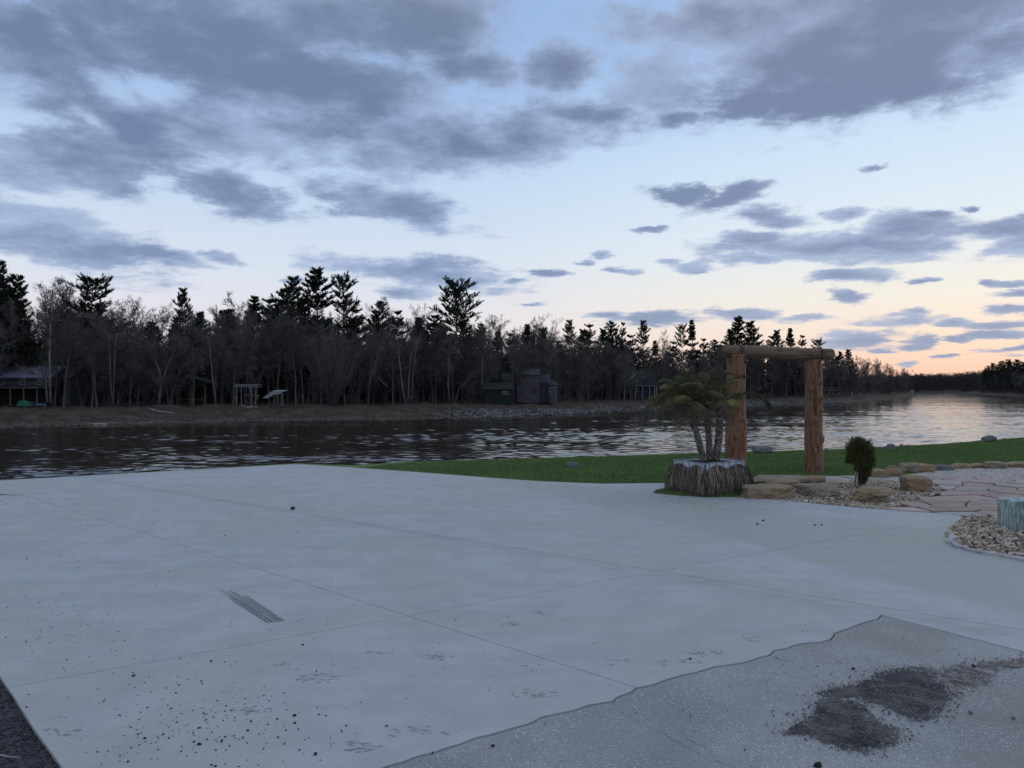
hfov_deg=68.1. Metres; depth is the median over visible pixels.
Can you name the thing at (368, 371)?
bare tree
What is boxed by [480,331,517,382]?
bare tree
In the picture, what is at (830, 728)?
dirt patch
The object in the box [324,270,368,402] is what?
pine tree
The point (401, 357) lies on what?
bare tree
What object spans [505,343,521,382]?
bare tree
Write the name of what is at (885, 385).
bare shrub
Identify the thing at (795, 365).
bare tree
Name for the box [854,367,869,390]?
bare tree
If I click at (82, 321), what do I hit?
bare tree
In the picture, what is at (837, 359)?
pine tree
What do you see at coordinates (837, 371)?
bare tree
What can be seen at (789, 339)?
pine tree
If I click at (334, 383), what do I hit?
willow shrub
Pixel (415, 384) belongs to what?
bare shrub
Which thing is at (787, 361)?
bare tree
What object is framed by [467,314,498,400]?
bare tree
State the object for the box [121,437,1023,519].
lawn
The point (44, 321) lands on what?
bare tree
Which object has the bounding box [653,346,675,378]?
bare tree
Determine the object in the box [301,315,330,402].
pine tree
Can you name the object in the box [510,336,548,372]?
bare tree
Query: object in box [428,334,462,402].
bare tree
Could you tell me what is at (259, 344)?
bare tree
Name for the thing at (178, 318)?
pine tree
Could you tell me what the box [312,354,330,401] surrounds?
bare shrub
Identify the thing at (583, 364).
bare tree
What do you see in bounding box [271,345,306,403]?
bare shrub
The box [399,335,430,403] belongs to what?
bare tree
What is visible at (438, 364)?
bare tree
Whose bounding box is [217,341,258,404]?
bare shrub
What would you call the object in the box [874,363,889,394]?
bare tree
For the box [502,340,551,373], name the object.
bare tree
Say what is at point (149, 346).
bare tree
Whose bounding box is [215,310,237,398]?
pine tree
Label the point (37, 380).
window
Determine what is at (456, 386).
bare shrub
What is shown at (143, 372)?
bare tree
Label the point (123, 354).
bare tree
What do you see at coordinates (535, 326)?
bare tree
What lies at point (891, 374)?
bare tree
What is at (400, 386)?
bare shrub
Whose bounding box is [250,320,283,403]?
bare tree
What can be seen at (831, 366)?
bare tree
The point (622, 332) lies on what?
pine tree
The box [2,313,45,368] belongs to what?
pine tree
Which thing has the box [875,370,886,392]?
bare tree
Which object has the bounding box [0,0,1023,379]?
sky
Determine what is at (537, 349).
bare tree
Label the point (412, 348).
bare tree
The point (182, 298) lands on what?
pine tree
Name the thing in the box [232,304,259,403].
bare tree
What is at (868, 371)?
bare tree
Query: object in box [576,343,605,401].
bare tree
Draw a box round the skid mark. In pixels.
[219,588,281,622]
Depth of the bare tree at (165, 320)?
140.43 m
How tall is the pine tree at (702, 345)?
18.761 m
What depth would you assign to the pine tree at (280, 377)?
140.79 m
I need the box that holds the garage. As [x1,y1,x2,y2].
[483,383,513,403]
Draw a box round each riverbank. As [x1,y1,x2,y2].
[0,388,913,427]
[37,438,1004,477]
[843,384,1023,396]
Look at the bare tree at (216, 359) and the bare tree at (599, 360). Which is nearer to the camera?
the bare tree at (216, 359)
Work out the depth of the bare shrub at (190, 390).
126.65 m
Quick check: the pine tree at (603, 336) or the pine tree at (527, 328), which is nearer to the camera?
the pine tree at (527, 328)
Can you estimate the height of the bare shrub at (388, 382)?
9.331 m
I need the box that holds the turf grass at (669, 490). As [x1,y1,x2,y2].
[655,488,740,496]
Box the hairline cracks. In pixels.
[613,655,808,766]
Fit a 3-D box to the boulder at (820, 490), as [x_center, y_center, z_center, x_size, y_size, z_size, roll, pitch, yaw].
[5.003,1.740,12.365,0.632,0.239,0.531,0,0,0]
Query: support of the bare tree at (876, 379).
on the riverbank at (254, 412)
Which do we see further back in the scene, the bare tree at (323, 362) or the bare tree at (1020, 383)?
the bare tree at (1020, 383)
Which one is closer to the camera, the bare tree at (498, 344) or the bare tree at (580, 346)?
the bare tree at (498, 344)
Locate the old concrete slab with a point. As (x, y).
(989, 732)
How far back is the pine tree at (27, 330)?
133.26 m
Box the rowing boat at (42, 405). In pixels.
[35,404,45,407]
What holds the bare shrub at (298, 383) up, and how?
on the riverbank at (254, 412)
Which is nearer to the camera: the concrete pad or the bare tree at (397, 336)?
the concrete pad
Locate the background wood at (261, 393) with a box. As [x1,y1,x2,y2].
[6,329,913,403]
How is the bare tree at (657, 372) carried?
on the riverbank at (254, 412)
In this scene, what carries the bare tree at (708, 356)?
on the riverbank at (254, 412)
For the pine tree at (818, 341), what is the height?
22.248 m
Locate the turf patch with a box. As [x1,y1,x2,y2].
[656,492,739,496]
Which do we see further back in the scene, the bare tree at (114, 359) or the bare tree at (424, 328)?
the bare tree at (424, 328)
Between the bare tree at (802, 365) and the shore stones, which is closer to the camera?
the shore stones
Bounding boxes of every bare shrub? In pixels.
[63,361,100,406]
[84,364,105,405]
[86,363,124,406]
[98,352,139,406]
[106,342,144,406]
[117,341,158,405]
[132,366,160,404]
[143,354,170,403]
[146,355,191,404]
[160,345,204,406]
[199,358,214,380]
[207,360,236,403]
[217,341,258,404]
[237,358,263,403]
[241,355,270,404]
[267,351,290,396]
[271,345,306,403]
[285,345,308,403]
[294,346,320,402]
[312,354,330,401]
[336,351,367,404]
[339,342,382,403]
[361,345,386,403]
[371,351,394,403]
[372,357,398,403]
[382,360,418,403]
[393,366,408,403]
[404,364,422,402]
[421,363,446,402]
[425,351,466,403]
[442,355,461,401]
[446,366,467,402]
[455,364,484,401]
[460,370,481,402]
[487,369,504,382]
[561,366,581,400]
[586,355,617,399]
[606,356,626,400]
[665,364,684,388]
[746,370,755,397]
[747,371,771,395]
[825,375,839,395]
[837,373,853,396]
[881,377,889,394]
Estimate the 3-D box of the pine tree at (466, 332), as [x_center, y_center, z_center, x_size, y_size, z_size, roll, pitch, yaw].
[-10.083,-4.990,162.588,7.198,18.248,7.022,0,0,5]
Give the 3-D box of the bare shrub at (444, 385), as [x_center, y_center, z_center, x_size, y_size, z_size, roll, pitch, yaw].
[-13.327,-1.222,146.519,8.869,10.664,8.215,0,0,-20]
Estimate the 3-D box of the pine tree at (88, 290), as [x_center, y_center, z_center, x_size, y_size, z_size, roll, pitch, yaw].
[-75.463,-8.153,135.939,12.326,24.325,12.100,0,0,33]
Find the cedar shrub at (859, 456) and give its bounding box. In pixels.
[844,436,876,488]
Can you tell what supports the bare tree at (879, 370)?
on the riverbank at (254, 412)
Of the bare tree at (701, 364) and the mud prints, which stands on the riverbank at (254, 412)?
the bare tree at (701, 364)
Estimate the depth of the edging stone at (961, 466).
16.63 m
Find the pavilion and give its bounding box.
[173,377,219,404]
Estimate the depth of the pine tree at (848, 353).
301.04 m
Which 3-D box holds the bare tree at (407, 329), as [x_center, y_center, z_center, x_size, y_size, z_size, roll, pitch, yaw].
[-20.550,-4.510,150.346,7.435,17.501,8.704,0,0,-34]
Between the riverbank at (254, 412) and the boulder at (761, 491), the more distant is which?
the riverbank at (254, 412)
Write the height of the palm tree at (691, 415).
1.691 m
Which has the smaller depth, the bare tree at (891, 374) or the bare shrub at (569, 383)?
the bare shrub at (569, 383)
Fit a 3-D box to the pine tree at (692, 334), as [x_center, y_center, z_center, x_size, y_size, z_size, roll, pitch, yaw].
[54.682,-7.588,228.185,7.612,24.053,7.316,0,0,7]
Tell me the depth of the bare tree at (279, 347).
131.28 m
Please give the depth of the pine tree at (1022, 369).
439.46 m
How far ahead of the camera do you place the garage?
138.99 m
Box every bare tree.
[0,279,12,325]
[0,296,16,377]
[0,300,41,370]
[14,358,52,402]
[24,303,42,365]
[28,275,81,405]
[28,284,93,405]
[31,308,78,405]
[31,314,47,364]
[34,277,80,357]
[36,316,90,404]
[37,319,86,407]
[38,319,90,405]
[40,308,121,405]
[41,310,57,403]
[48,308,83,406]
[51,279,119,365]
[64,320,115,405]
[74,320,113,406]
[74,327,108,406]
[75,299,132,402]
[86,307,145,405]
[90,332,142,406]
[95,298,133,403]
[101,319,120,405]
[111,329,148,404]
[117,328,147,406]
[119,312,141,402]
[119,325,155,405]
[120,332,159,405]
[123,294,164,403]
[129,315,178,405]
[140,316,165,398]
[141,341,189,404]
[145,309,201,403]
[146,309,173,399]
[146,318,200,403]
[149,308,189,400]
[156,330,196,405]
[159,303,228,376]
[160,304,207,402]
[168,319,210,405]
[169,332,190,405]
[188,324,226,377]
[196,316,231,401]
[197,309,237,403]
[199,323,243,403]
[204,331,221,404]
[207,290,279,402]
[208,309,240,402]
[212,317,260,404]
[218,315,244,403]
[230,307,267,404]
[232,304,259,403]
[240,315,265,403]
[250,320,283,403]
[251,314,283,403]
[255,315,295,404]
[256,315,318,404]
[263,304,300,402]
[264,313,313,386]
[267,302,302,402]
[280,303,311,402]
[283,317,322,402]
[286,321,310,403]
[290,327,322,403]
[297,307,346,402]
[299,325,316,402]
[305,334,345,404]
[311,315,338,393]
[312,310,332,401]
[313,324,354,393]
[327,333,372,403]
[331,327,351,397]
[332,310,353,402]
[332,311,363,402]
[336,334,366,404]
[337,297,402,401]
[340,328,380,403]
[354,322,392,396]
[359,324,382,404]
[362,321,420,401]
[362,360,387,386]
[367,328,384,403]
[367,343,389,402]
[368,320,402,402]
[371,310,414,401]
[374,328,412,402]
[383,331,426,404]
[387,332,423,404]
[389,315,408,400]
[393,319,419,402]
[394,320,430,398]
[399,319,429,401]
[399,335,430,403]
[401,331,421,403]
[404,302,434,400]
[407,330,430,402]
[421,335,439,403]
[423,330,452,404]
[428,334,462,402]
[429,319,451,401]
[431,321,457,402]
[441,348,484,403]
[446,328,460,382]
[453,343,476,403]
[454,329,476,401]
[455,335,475,401]
[456,340,489,403]
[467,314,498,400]
[469,324,496,400]
[470,334,490,401]
[477,351,502,403]
[479,338,502,382]
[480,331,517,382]
[484,333,508,381]
[486,314,512,382]
[493,332,524,372]
[500,338,515,372]
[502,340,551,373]
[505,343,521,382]
[509,330,531,369]
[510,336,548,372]
[511,326,533,359]
[514,317,545,359]
[519,335,546,367]
[523,329,540,366]
[530,327,562,372]
[535,313,555,345]
[539,337,570,373]
[539,344,564,383]
[540,344,576,400]
[542,336,582,401]
[546,319,567,356]
[552,335,569,400]
[559,327,577,399]
[560,338,595,400]
[568,337,603,400]
[568,346,600,401]
[572,332,595,400]
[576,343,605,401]
[590,337,610,399]
[592,337,610,395]
[596,339,622,400]
[600,343,618,399]
[612,342,631,399]
[612,352,634,400]
[618,354,647,400]
[619,341,634,371]
[623,341,642,370]
[636,345,652,368]
[641,352,656,399]
[648,348,680,395]
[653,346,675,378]
[653,360,678,398]
[657,329,684,364]
[657,357,668,389]
[670,353,694,376]
[673,359,694,380]
[677,357,691,380]
[685,357,716,385]
[686,352,706,376]
[692,356,713,380]
[694,352,726,389]
[695,346,715,373]
[699,352,726,389]
[713,344,726,389]
[714,350,726,389]
[746,358,760,391]
[746,358,763,398]
[748,339,756,388]
[752,342,773,397]
[752,345,766,394]
[755,340,785,396]
[761,359,789,397]
[764,359,783,397]
[767,344,793,394]
[769,359,790,397]
[771,345,788,396]
[781,360,791,397]
[782,346,794,396]
[791,346,801,396]
[792,359,804,380]
[822,360,828,381]
[822,361,839,383]
[827,359,839,395]
[833,358,849,396]
[835,356,858,395]
[838,362,858,396]
[839,354,848,396]
[842,361,860,392]
[854,355,869,394]
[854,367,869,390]
[856,357,871,394]
[856,359,877,394]
[861,357,875,386]
[868,365,883,394]
[870,359,883,389]
[872,361,883,394]
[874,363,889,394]
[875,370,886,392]
[881,371,897,393]
[882,365,900,393]
[893,370,907,392]
[975,374,986,386]
[1013,373,1023,390]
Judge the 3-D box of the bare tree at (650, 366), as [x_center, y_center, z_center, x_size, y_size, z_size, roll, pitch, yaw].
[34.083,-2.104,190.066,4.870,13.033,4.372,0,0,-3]
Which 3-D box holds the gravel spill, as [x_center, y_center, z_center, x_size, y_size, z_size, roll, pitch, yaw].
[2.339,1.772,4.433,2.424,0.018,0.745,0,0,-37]
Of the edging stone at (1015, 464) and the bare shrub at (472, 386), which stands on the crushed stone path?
the edging stone at (1015, 464)
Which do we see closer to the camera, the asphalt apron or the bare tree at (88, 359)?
the asphalt apron
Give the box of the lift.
[234,384,261,405]
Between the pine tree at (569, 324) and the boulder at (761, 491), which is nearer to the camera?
the boulder at (761, 491)
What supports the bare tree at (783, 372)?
on the riverbank at (254, 412)
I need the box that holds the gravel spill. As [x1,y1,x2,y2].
[765,651,1023,760]
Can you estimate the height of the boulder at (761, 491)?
0.233 m
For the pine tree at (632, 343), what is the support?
on the riverbank at (254, 412)
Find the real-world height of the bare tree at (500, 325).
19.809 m
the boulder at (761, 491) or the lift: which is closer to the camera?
the boulder at (761, 491)
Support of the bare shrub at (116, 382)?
on the riverbank at (254, 412)
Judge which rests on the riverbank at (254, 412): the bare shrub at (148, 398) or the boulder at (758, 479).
the bare shrub at (148, 398)
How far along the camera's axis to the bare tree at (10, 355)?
120.43 m
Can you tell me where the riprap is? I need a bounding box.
[441,399,844,417]
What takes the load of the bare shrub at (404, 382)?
on the riverbank at (254, 412)
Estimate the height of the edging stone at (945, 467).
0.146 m
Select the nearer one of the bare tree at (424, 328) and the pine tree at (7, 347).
the pine tree at (7, 347)
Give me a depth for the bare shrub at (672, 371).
198.11 m
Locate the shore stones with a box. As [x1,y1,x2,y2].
[0,412,497,427]
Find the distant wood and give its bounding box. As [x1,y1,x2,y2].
[872,367,1023,395]
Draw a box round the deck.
[823,387,838,397]
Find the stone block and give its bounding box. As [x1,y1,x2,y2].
[996,497,1023,533]
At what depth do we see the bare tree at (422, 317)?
160.81 m
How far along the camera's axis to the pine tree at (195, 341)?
141.88 m
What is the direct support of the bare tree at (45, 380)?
on the riverbank at (254, 412)
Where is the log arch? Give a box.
[712,345,834,473]
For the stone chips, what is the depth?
4.24 m
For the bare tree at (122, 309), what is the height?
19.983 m
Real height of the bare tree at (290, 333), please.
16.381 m
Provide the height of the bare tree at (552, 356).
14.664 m
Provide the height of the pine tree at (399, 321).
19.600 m
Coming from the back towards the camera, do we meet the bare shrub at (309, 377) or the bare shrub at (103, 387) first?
the bare shrub at (309, 377)
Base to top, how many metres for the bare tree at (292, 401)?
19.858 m
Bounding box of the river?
[0,393,1023,478]
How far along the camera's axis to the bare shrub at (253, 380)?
129.42 m
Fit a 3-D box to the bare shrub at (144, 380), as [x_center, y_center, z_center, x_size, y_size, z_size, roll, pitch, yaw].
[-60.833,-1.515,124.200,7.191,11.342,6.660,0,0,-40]
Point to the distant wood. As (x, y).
(961, 382)
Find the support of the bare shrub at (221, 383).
on the riverbank at (254, 412)
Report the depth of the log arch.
15.67 m
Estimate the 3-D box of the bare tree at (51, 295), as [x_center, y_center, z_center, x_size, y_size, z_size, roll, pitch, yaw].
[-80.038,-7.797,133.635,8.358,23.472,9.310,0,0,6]
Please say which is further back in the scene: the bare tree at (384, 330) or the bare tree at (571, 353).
the bare tree at (571, 353)
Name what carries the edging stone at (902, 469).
on the lawn at (359, 466)
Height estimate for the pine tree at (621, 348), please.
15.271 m
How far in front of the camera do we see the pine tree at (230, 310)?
158.09 m
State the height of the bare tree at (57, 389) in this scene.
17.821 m
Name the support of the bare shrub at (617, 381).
on the riverbank at (254, 412)
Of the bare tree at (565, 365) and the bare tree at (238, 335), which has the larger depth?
the bare tree at (565, 365)
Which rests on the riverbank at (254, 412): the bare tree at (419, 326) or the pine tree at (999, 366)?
the bare tree at (419, 326)
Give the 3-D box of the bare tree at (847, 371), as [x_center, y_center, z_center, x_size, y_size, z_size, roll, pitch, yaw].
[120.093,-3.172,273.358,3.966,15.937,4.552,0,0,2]
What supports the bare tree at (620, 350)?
on the riverbank at (254, 412)
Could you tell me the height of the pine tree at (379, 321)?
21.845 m
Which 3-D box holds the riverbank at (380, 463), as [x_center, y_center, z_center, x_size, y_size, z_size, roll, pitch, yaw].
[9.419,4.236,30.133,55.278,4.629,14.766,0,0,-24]
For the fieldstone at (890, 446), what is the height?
0.185 m
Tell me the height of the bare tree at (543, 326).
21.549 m
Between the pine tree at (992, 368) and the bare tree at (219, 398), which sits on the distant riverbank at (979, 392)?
the pine tree at (992, 368)
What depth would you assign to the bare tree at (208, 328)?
135.29 m
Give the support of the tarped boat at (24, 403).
on the riverbank at (254, 412)
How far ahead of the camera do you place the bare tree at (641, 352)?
199.29 m
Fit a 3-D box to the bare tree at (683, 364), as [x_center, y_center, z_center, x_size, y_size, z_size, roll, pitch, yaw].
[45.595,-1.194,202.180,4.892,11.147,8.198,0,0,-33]
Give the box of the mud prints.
[44,484,759,751]
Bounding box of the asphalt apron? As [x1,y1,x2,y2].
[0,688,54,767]
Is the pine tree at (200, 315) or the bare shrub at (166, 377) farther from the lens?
the pine tree at (200, 315)
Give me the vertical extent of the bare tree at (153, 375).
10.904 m
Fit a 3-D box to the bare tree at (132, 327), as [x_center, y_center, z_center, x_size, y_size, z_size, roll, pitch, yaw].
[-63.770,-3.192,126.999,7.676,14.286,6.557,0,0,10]
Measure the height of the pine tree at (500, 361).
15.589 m
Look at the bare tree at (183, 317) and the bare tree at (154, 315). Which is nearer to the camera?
the bare tree at (183, 317)
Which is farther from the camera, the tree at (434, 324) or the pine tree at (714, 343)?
the pine tree at (714, 343)
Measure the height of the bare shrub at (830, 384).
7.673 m
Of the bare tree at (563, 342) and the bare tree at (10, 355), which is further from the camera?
the bare tree at (563, 342)
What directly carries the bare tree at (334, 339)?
on the riverbank at (254, 412)
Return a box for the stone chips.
[0,488,1023,766]
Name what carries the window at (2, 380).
in the house at (17, 388)
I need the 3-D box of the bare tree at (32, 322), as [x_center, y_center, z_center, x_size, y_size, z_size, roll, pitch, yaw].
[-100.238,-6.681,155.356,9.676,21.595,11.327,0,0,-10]
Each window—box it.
[0,378,4,384]
[19,378,25,384]
[35,378,41,384]
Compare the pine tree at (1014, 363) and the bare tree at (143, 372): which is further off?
the pine tree at (1014, 363)
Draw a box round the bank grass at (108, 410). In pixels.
[0,393,912,426]
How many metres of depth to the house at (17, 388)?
120.89 m
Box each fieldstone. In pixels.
[565,462,577,468]
[751,446,772,453]
[886,444,895,449]
[981,435,996,441]
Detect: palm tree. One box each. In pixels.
[644,365,729,460]
[661,372,736,459]
[676,367,772,459]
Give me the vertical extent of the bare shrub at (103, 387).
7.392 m
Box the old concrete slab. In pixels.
[388,616,1023,767]
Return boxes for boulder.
[740,483,793,498]
[753,475,809,483]
[764,477,799,488]
[794,483,840,497]
[806,475,825,482]
[852,486,892,503]
[899,474,932,491]
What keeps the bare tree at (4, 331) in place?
on the riverbank at (254, 412)
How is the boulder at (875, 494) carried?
on the gravel bed at (859, 503)
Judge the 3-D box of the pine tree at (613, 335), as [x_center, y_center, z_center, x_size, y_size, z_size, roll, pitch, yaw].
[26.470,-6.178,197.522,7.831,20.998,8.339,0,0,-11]
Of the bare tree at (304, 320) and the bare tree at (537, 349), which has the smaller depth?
the bare tree at (304, 320)
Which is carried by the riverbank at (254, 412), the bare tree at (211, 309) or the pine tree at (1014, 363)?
the bare tree at (211, 309)
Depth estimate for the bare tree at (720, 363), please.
226.41 m
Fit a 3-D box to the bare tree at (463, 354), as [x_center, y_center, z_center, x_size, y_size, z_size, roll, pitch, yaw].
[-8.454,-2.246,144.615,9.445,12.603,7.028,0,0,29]
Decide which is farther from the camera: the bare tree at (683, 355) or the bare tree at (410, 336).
the bare tree at (683, 355)
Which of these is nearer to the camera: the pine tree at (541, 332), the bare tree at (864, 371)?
the pine tree at (541, 332)
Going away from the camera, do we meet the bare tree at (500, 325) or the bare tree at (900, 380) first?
the bare tree at (500, 325)
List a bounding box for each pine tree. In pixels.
[0,259,31,405]
[0,273,37,406]
[0,308,21,371]
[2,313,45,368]
[18,300,38,363]
[58,272,131,401]
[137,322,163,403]
[161,317,187,402]
[168,287,192,402]
[185,321,205,376]
[187,311,220,379]
[215,308,233,401]
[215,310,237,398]
[219,316,238,402]
[235,295,270,400]
[255,297,279,342]
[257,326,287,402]
[260,288,299,389]
[260,315,294,401]
[282,296,319,402]
[284,275,310,402]
[291,318,315,400]
[296,266,342,401]
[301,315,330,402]
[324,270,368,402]
[338,318,366,402]
[344,307,369,399]
[362,300,393,401]
[385,309,411,401]
[398,317,434,401]
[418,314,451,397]
[425,276,484,400]
[428,337,449,402]
[453,319,477,400]
[473,323,487,395]
[484,331,508,382]
[504,332,518,371]
[516,324,540,388]
[536,327,552,376]
[552,341,565,400]
[562,319,576,399]
[572,329,595,395]
[576,323,602,396]
[591,328,611,398]
[602,321,627,398]
[610,341,629,398]
[617,321,629,394]
[623,334,640,370]
[635,320,655,369]
[650,340,662,385]
[657,360,666,392]
[666,341,680,376]
[673,322,693,359]
[685,319,702,386]
[694,338,710,375]
[708,339,725,382]
[716,328,738,388]
[727,315,754,368]
[743,320,768,395]
[762,361,771,395]
[763,335,780,396]
[771,329,794,396]
[781,328,802,388]
[797,334,806,395]
[811,338,825,362]
[832,356,845,386]
[837,351,845,388]
[844,349,858,394]
[981,365,991,383]
[984,363,995,384]
[992,360,1006,391]
[998,366,1008,390]
[999,359,1012,391]
[1001,361,1011,392]
[1006,359,1020,392]
[1006,366,1016,386]
[1015,366,1023,381]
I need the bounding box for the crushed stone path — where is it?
[826,467,1023,482]
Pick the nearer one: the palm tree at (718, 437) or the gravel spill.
the gravel spill
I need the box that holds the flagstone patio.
[824,476,1023,517]
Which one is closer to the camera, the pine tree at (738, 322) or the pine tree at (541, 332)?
the pine tree at (541, 332)
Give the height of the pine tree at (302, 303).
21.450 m
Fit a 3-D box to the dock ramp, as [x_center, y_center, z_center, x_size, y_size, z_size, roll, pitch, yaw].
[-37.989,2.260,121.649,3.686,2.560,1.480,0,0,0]
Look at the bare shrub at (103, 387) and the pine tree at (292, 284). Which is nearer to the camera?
the bare shrub at (103, 387)
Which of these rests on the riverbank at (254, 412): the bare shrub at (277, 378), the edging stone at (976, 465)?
the bare shrub at (277, 378)
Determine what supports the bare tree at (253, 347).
on the riverbank at (254, 412)
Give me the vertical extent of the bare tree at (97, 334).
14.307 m
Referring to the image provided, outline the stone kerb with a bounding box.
[945,532,1023,561]
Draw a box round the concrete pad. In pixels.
[0,464,1023,767]
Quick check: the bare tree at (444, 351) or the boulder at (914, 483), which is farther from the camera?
the bare tree at (444, 351)
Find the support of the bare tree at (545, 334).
on the riverbank at (254, 412)
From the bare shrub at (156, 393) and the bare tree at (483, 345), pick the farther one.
the bare tree at (483, 345)
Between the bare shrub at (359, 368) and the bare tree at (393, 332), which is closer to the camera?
the bare shrub at (359, 368)
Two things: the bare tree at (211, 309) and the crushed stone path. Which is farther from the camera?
the bare tree at (211, 309)
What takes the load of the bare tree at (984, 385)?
on the distant riverbank at (979, 392)
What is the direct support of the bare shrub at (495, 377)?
on the riverbank at (254, 412)
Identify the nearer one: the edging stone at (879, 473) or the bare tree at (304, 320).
the edging stone at (879, 473)
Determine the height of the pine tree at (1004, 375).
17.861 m
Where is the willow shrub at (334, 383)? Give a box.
[300,325,369,406]
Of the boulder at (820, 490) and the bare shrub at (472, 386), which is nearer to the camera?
the boulder at (820, 490)
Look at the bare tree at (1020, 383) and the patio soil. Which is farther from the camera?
the bare tree at (1020, 383)
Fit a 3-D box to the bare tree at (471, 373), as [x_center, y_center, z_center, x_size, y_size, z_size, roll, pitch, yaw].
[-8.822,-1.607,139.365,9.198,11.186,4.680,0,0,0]
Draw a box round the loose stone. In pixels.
[813,761,821,767]
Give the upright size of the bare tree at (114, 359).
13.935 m
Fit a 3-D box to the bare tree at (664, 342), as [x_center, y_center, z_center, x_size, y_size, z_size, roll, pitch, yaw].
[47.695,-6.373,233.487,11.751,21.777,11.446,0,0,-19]
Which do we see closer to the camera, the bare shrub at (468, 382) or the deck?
the bare shrub at (468, 382)
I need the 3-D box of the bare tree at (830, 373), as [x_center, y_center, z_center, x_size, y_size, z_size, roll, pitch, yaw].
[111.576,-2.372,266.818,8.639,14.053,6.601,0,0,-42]
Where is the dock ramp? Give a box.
[263,390,287,405]
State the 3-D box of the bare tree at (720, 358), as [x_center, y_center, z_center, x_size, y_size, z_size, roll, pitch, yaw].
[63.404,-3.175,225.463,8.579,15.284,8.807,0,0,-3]
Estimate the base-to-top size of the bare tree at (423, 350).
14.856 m
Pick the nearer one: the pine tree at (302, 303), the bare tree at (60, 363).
the bare tree at (60, 363)
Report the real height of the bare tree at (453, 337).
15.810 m
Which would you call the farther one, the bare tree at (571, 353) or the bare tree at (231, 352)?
the bare tree at (571, 353)
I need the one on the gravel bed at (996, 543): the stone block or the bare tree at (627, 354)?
the stone block
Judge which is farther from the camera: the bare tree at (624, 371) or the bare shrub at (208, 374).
the bare tree at (624, 371)
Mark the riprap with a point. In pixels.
(502, 414)
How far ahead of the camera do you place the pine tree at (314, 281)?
152.80 m
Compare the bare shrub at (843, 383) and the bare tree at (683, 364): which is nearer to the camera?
the bare tree at (683, 364)
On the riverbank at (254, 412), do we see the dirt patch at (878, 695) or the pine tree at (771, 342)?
the pine tree at (771, 342)
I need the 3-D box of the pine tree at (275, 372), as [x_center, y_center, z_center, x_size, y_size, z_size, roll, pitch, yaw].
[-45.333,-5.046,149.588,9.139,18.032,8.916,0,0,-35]
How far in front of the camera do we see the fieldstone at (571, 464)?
16.78 m
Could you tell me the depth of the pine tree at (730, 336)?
242.96 m
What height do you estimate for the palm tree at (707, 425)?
1.563 m
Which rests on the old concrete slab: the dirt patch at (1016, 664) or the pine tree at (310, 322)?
the dirt patch at (1016, 664)
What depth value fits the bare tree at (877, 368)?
355.30 m
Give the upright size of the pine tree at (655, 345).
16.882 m
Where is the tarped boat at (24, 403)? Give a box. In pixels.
[16,400,34,408]
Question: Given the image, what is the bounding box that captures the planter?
[664,458,753,496]
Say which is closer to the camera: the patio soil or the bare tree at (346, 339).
the patio soil
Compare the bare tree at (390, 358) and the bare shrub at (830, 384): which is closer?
the bare tree at (390, 358)
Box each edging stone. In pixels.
[870,468,887,477]
[884,468,902,476]
[885,466,906,471]
[899,462,918,472]
[918,463,936,472]
[935,465,953,470]
[950,463,971,468]
[970,463,983,467]
[982,461,1007,468]
[1005,461,1023,467]
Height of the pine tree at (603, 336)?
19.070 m
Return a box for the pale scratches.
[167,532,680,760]
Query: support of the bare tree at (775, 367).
on the riverbank at (254, 412)
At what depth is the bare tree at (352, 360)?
137.69 m
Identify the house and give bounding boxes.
[0,366,91,405]
[502,369,557,402]
[621,371,656,398]
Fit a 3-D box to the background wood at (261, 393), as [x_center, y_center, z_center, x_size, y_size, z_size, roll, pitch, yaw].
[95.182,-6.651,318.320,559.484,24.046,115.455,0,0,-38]
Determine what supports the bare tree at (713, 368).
on the riverbank at (254, 412)
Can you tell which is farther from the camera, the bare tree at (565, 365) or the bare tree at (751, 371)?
the bare tree at (751, 371)
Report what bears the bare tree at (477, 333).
on the riverbank at (254, 412)
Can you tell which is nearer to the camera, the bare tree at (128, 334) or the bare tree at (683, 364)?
the bare tree at (128, 334)
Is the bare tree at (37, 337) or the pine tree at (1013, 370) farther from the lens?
the pine tree at (1013, 370)
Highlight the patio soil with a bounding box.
[900,483,1017,517]
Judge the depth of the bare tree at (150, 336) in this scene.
129.54 m
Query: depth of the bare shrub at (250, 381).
133.06 m
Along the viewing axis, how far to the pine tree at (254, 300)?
149.30 m
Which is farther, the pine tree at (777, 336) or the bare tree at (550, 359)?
the pine tree at (777, 336)

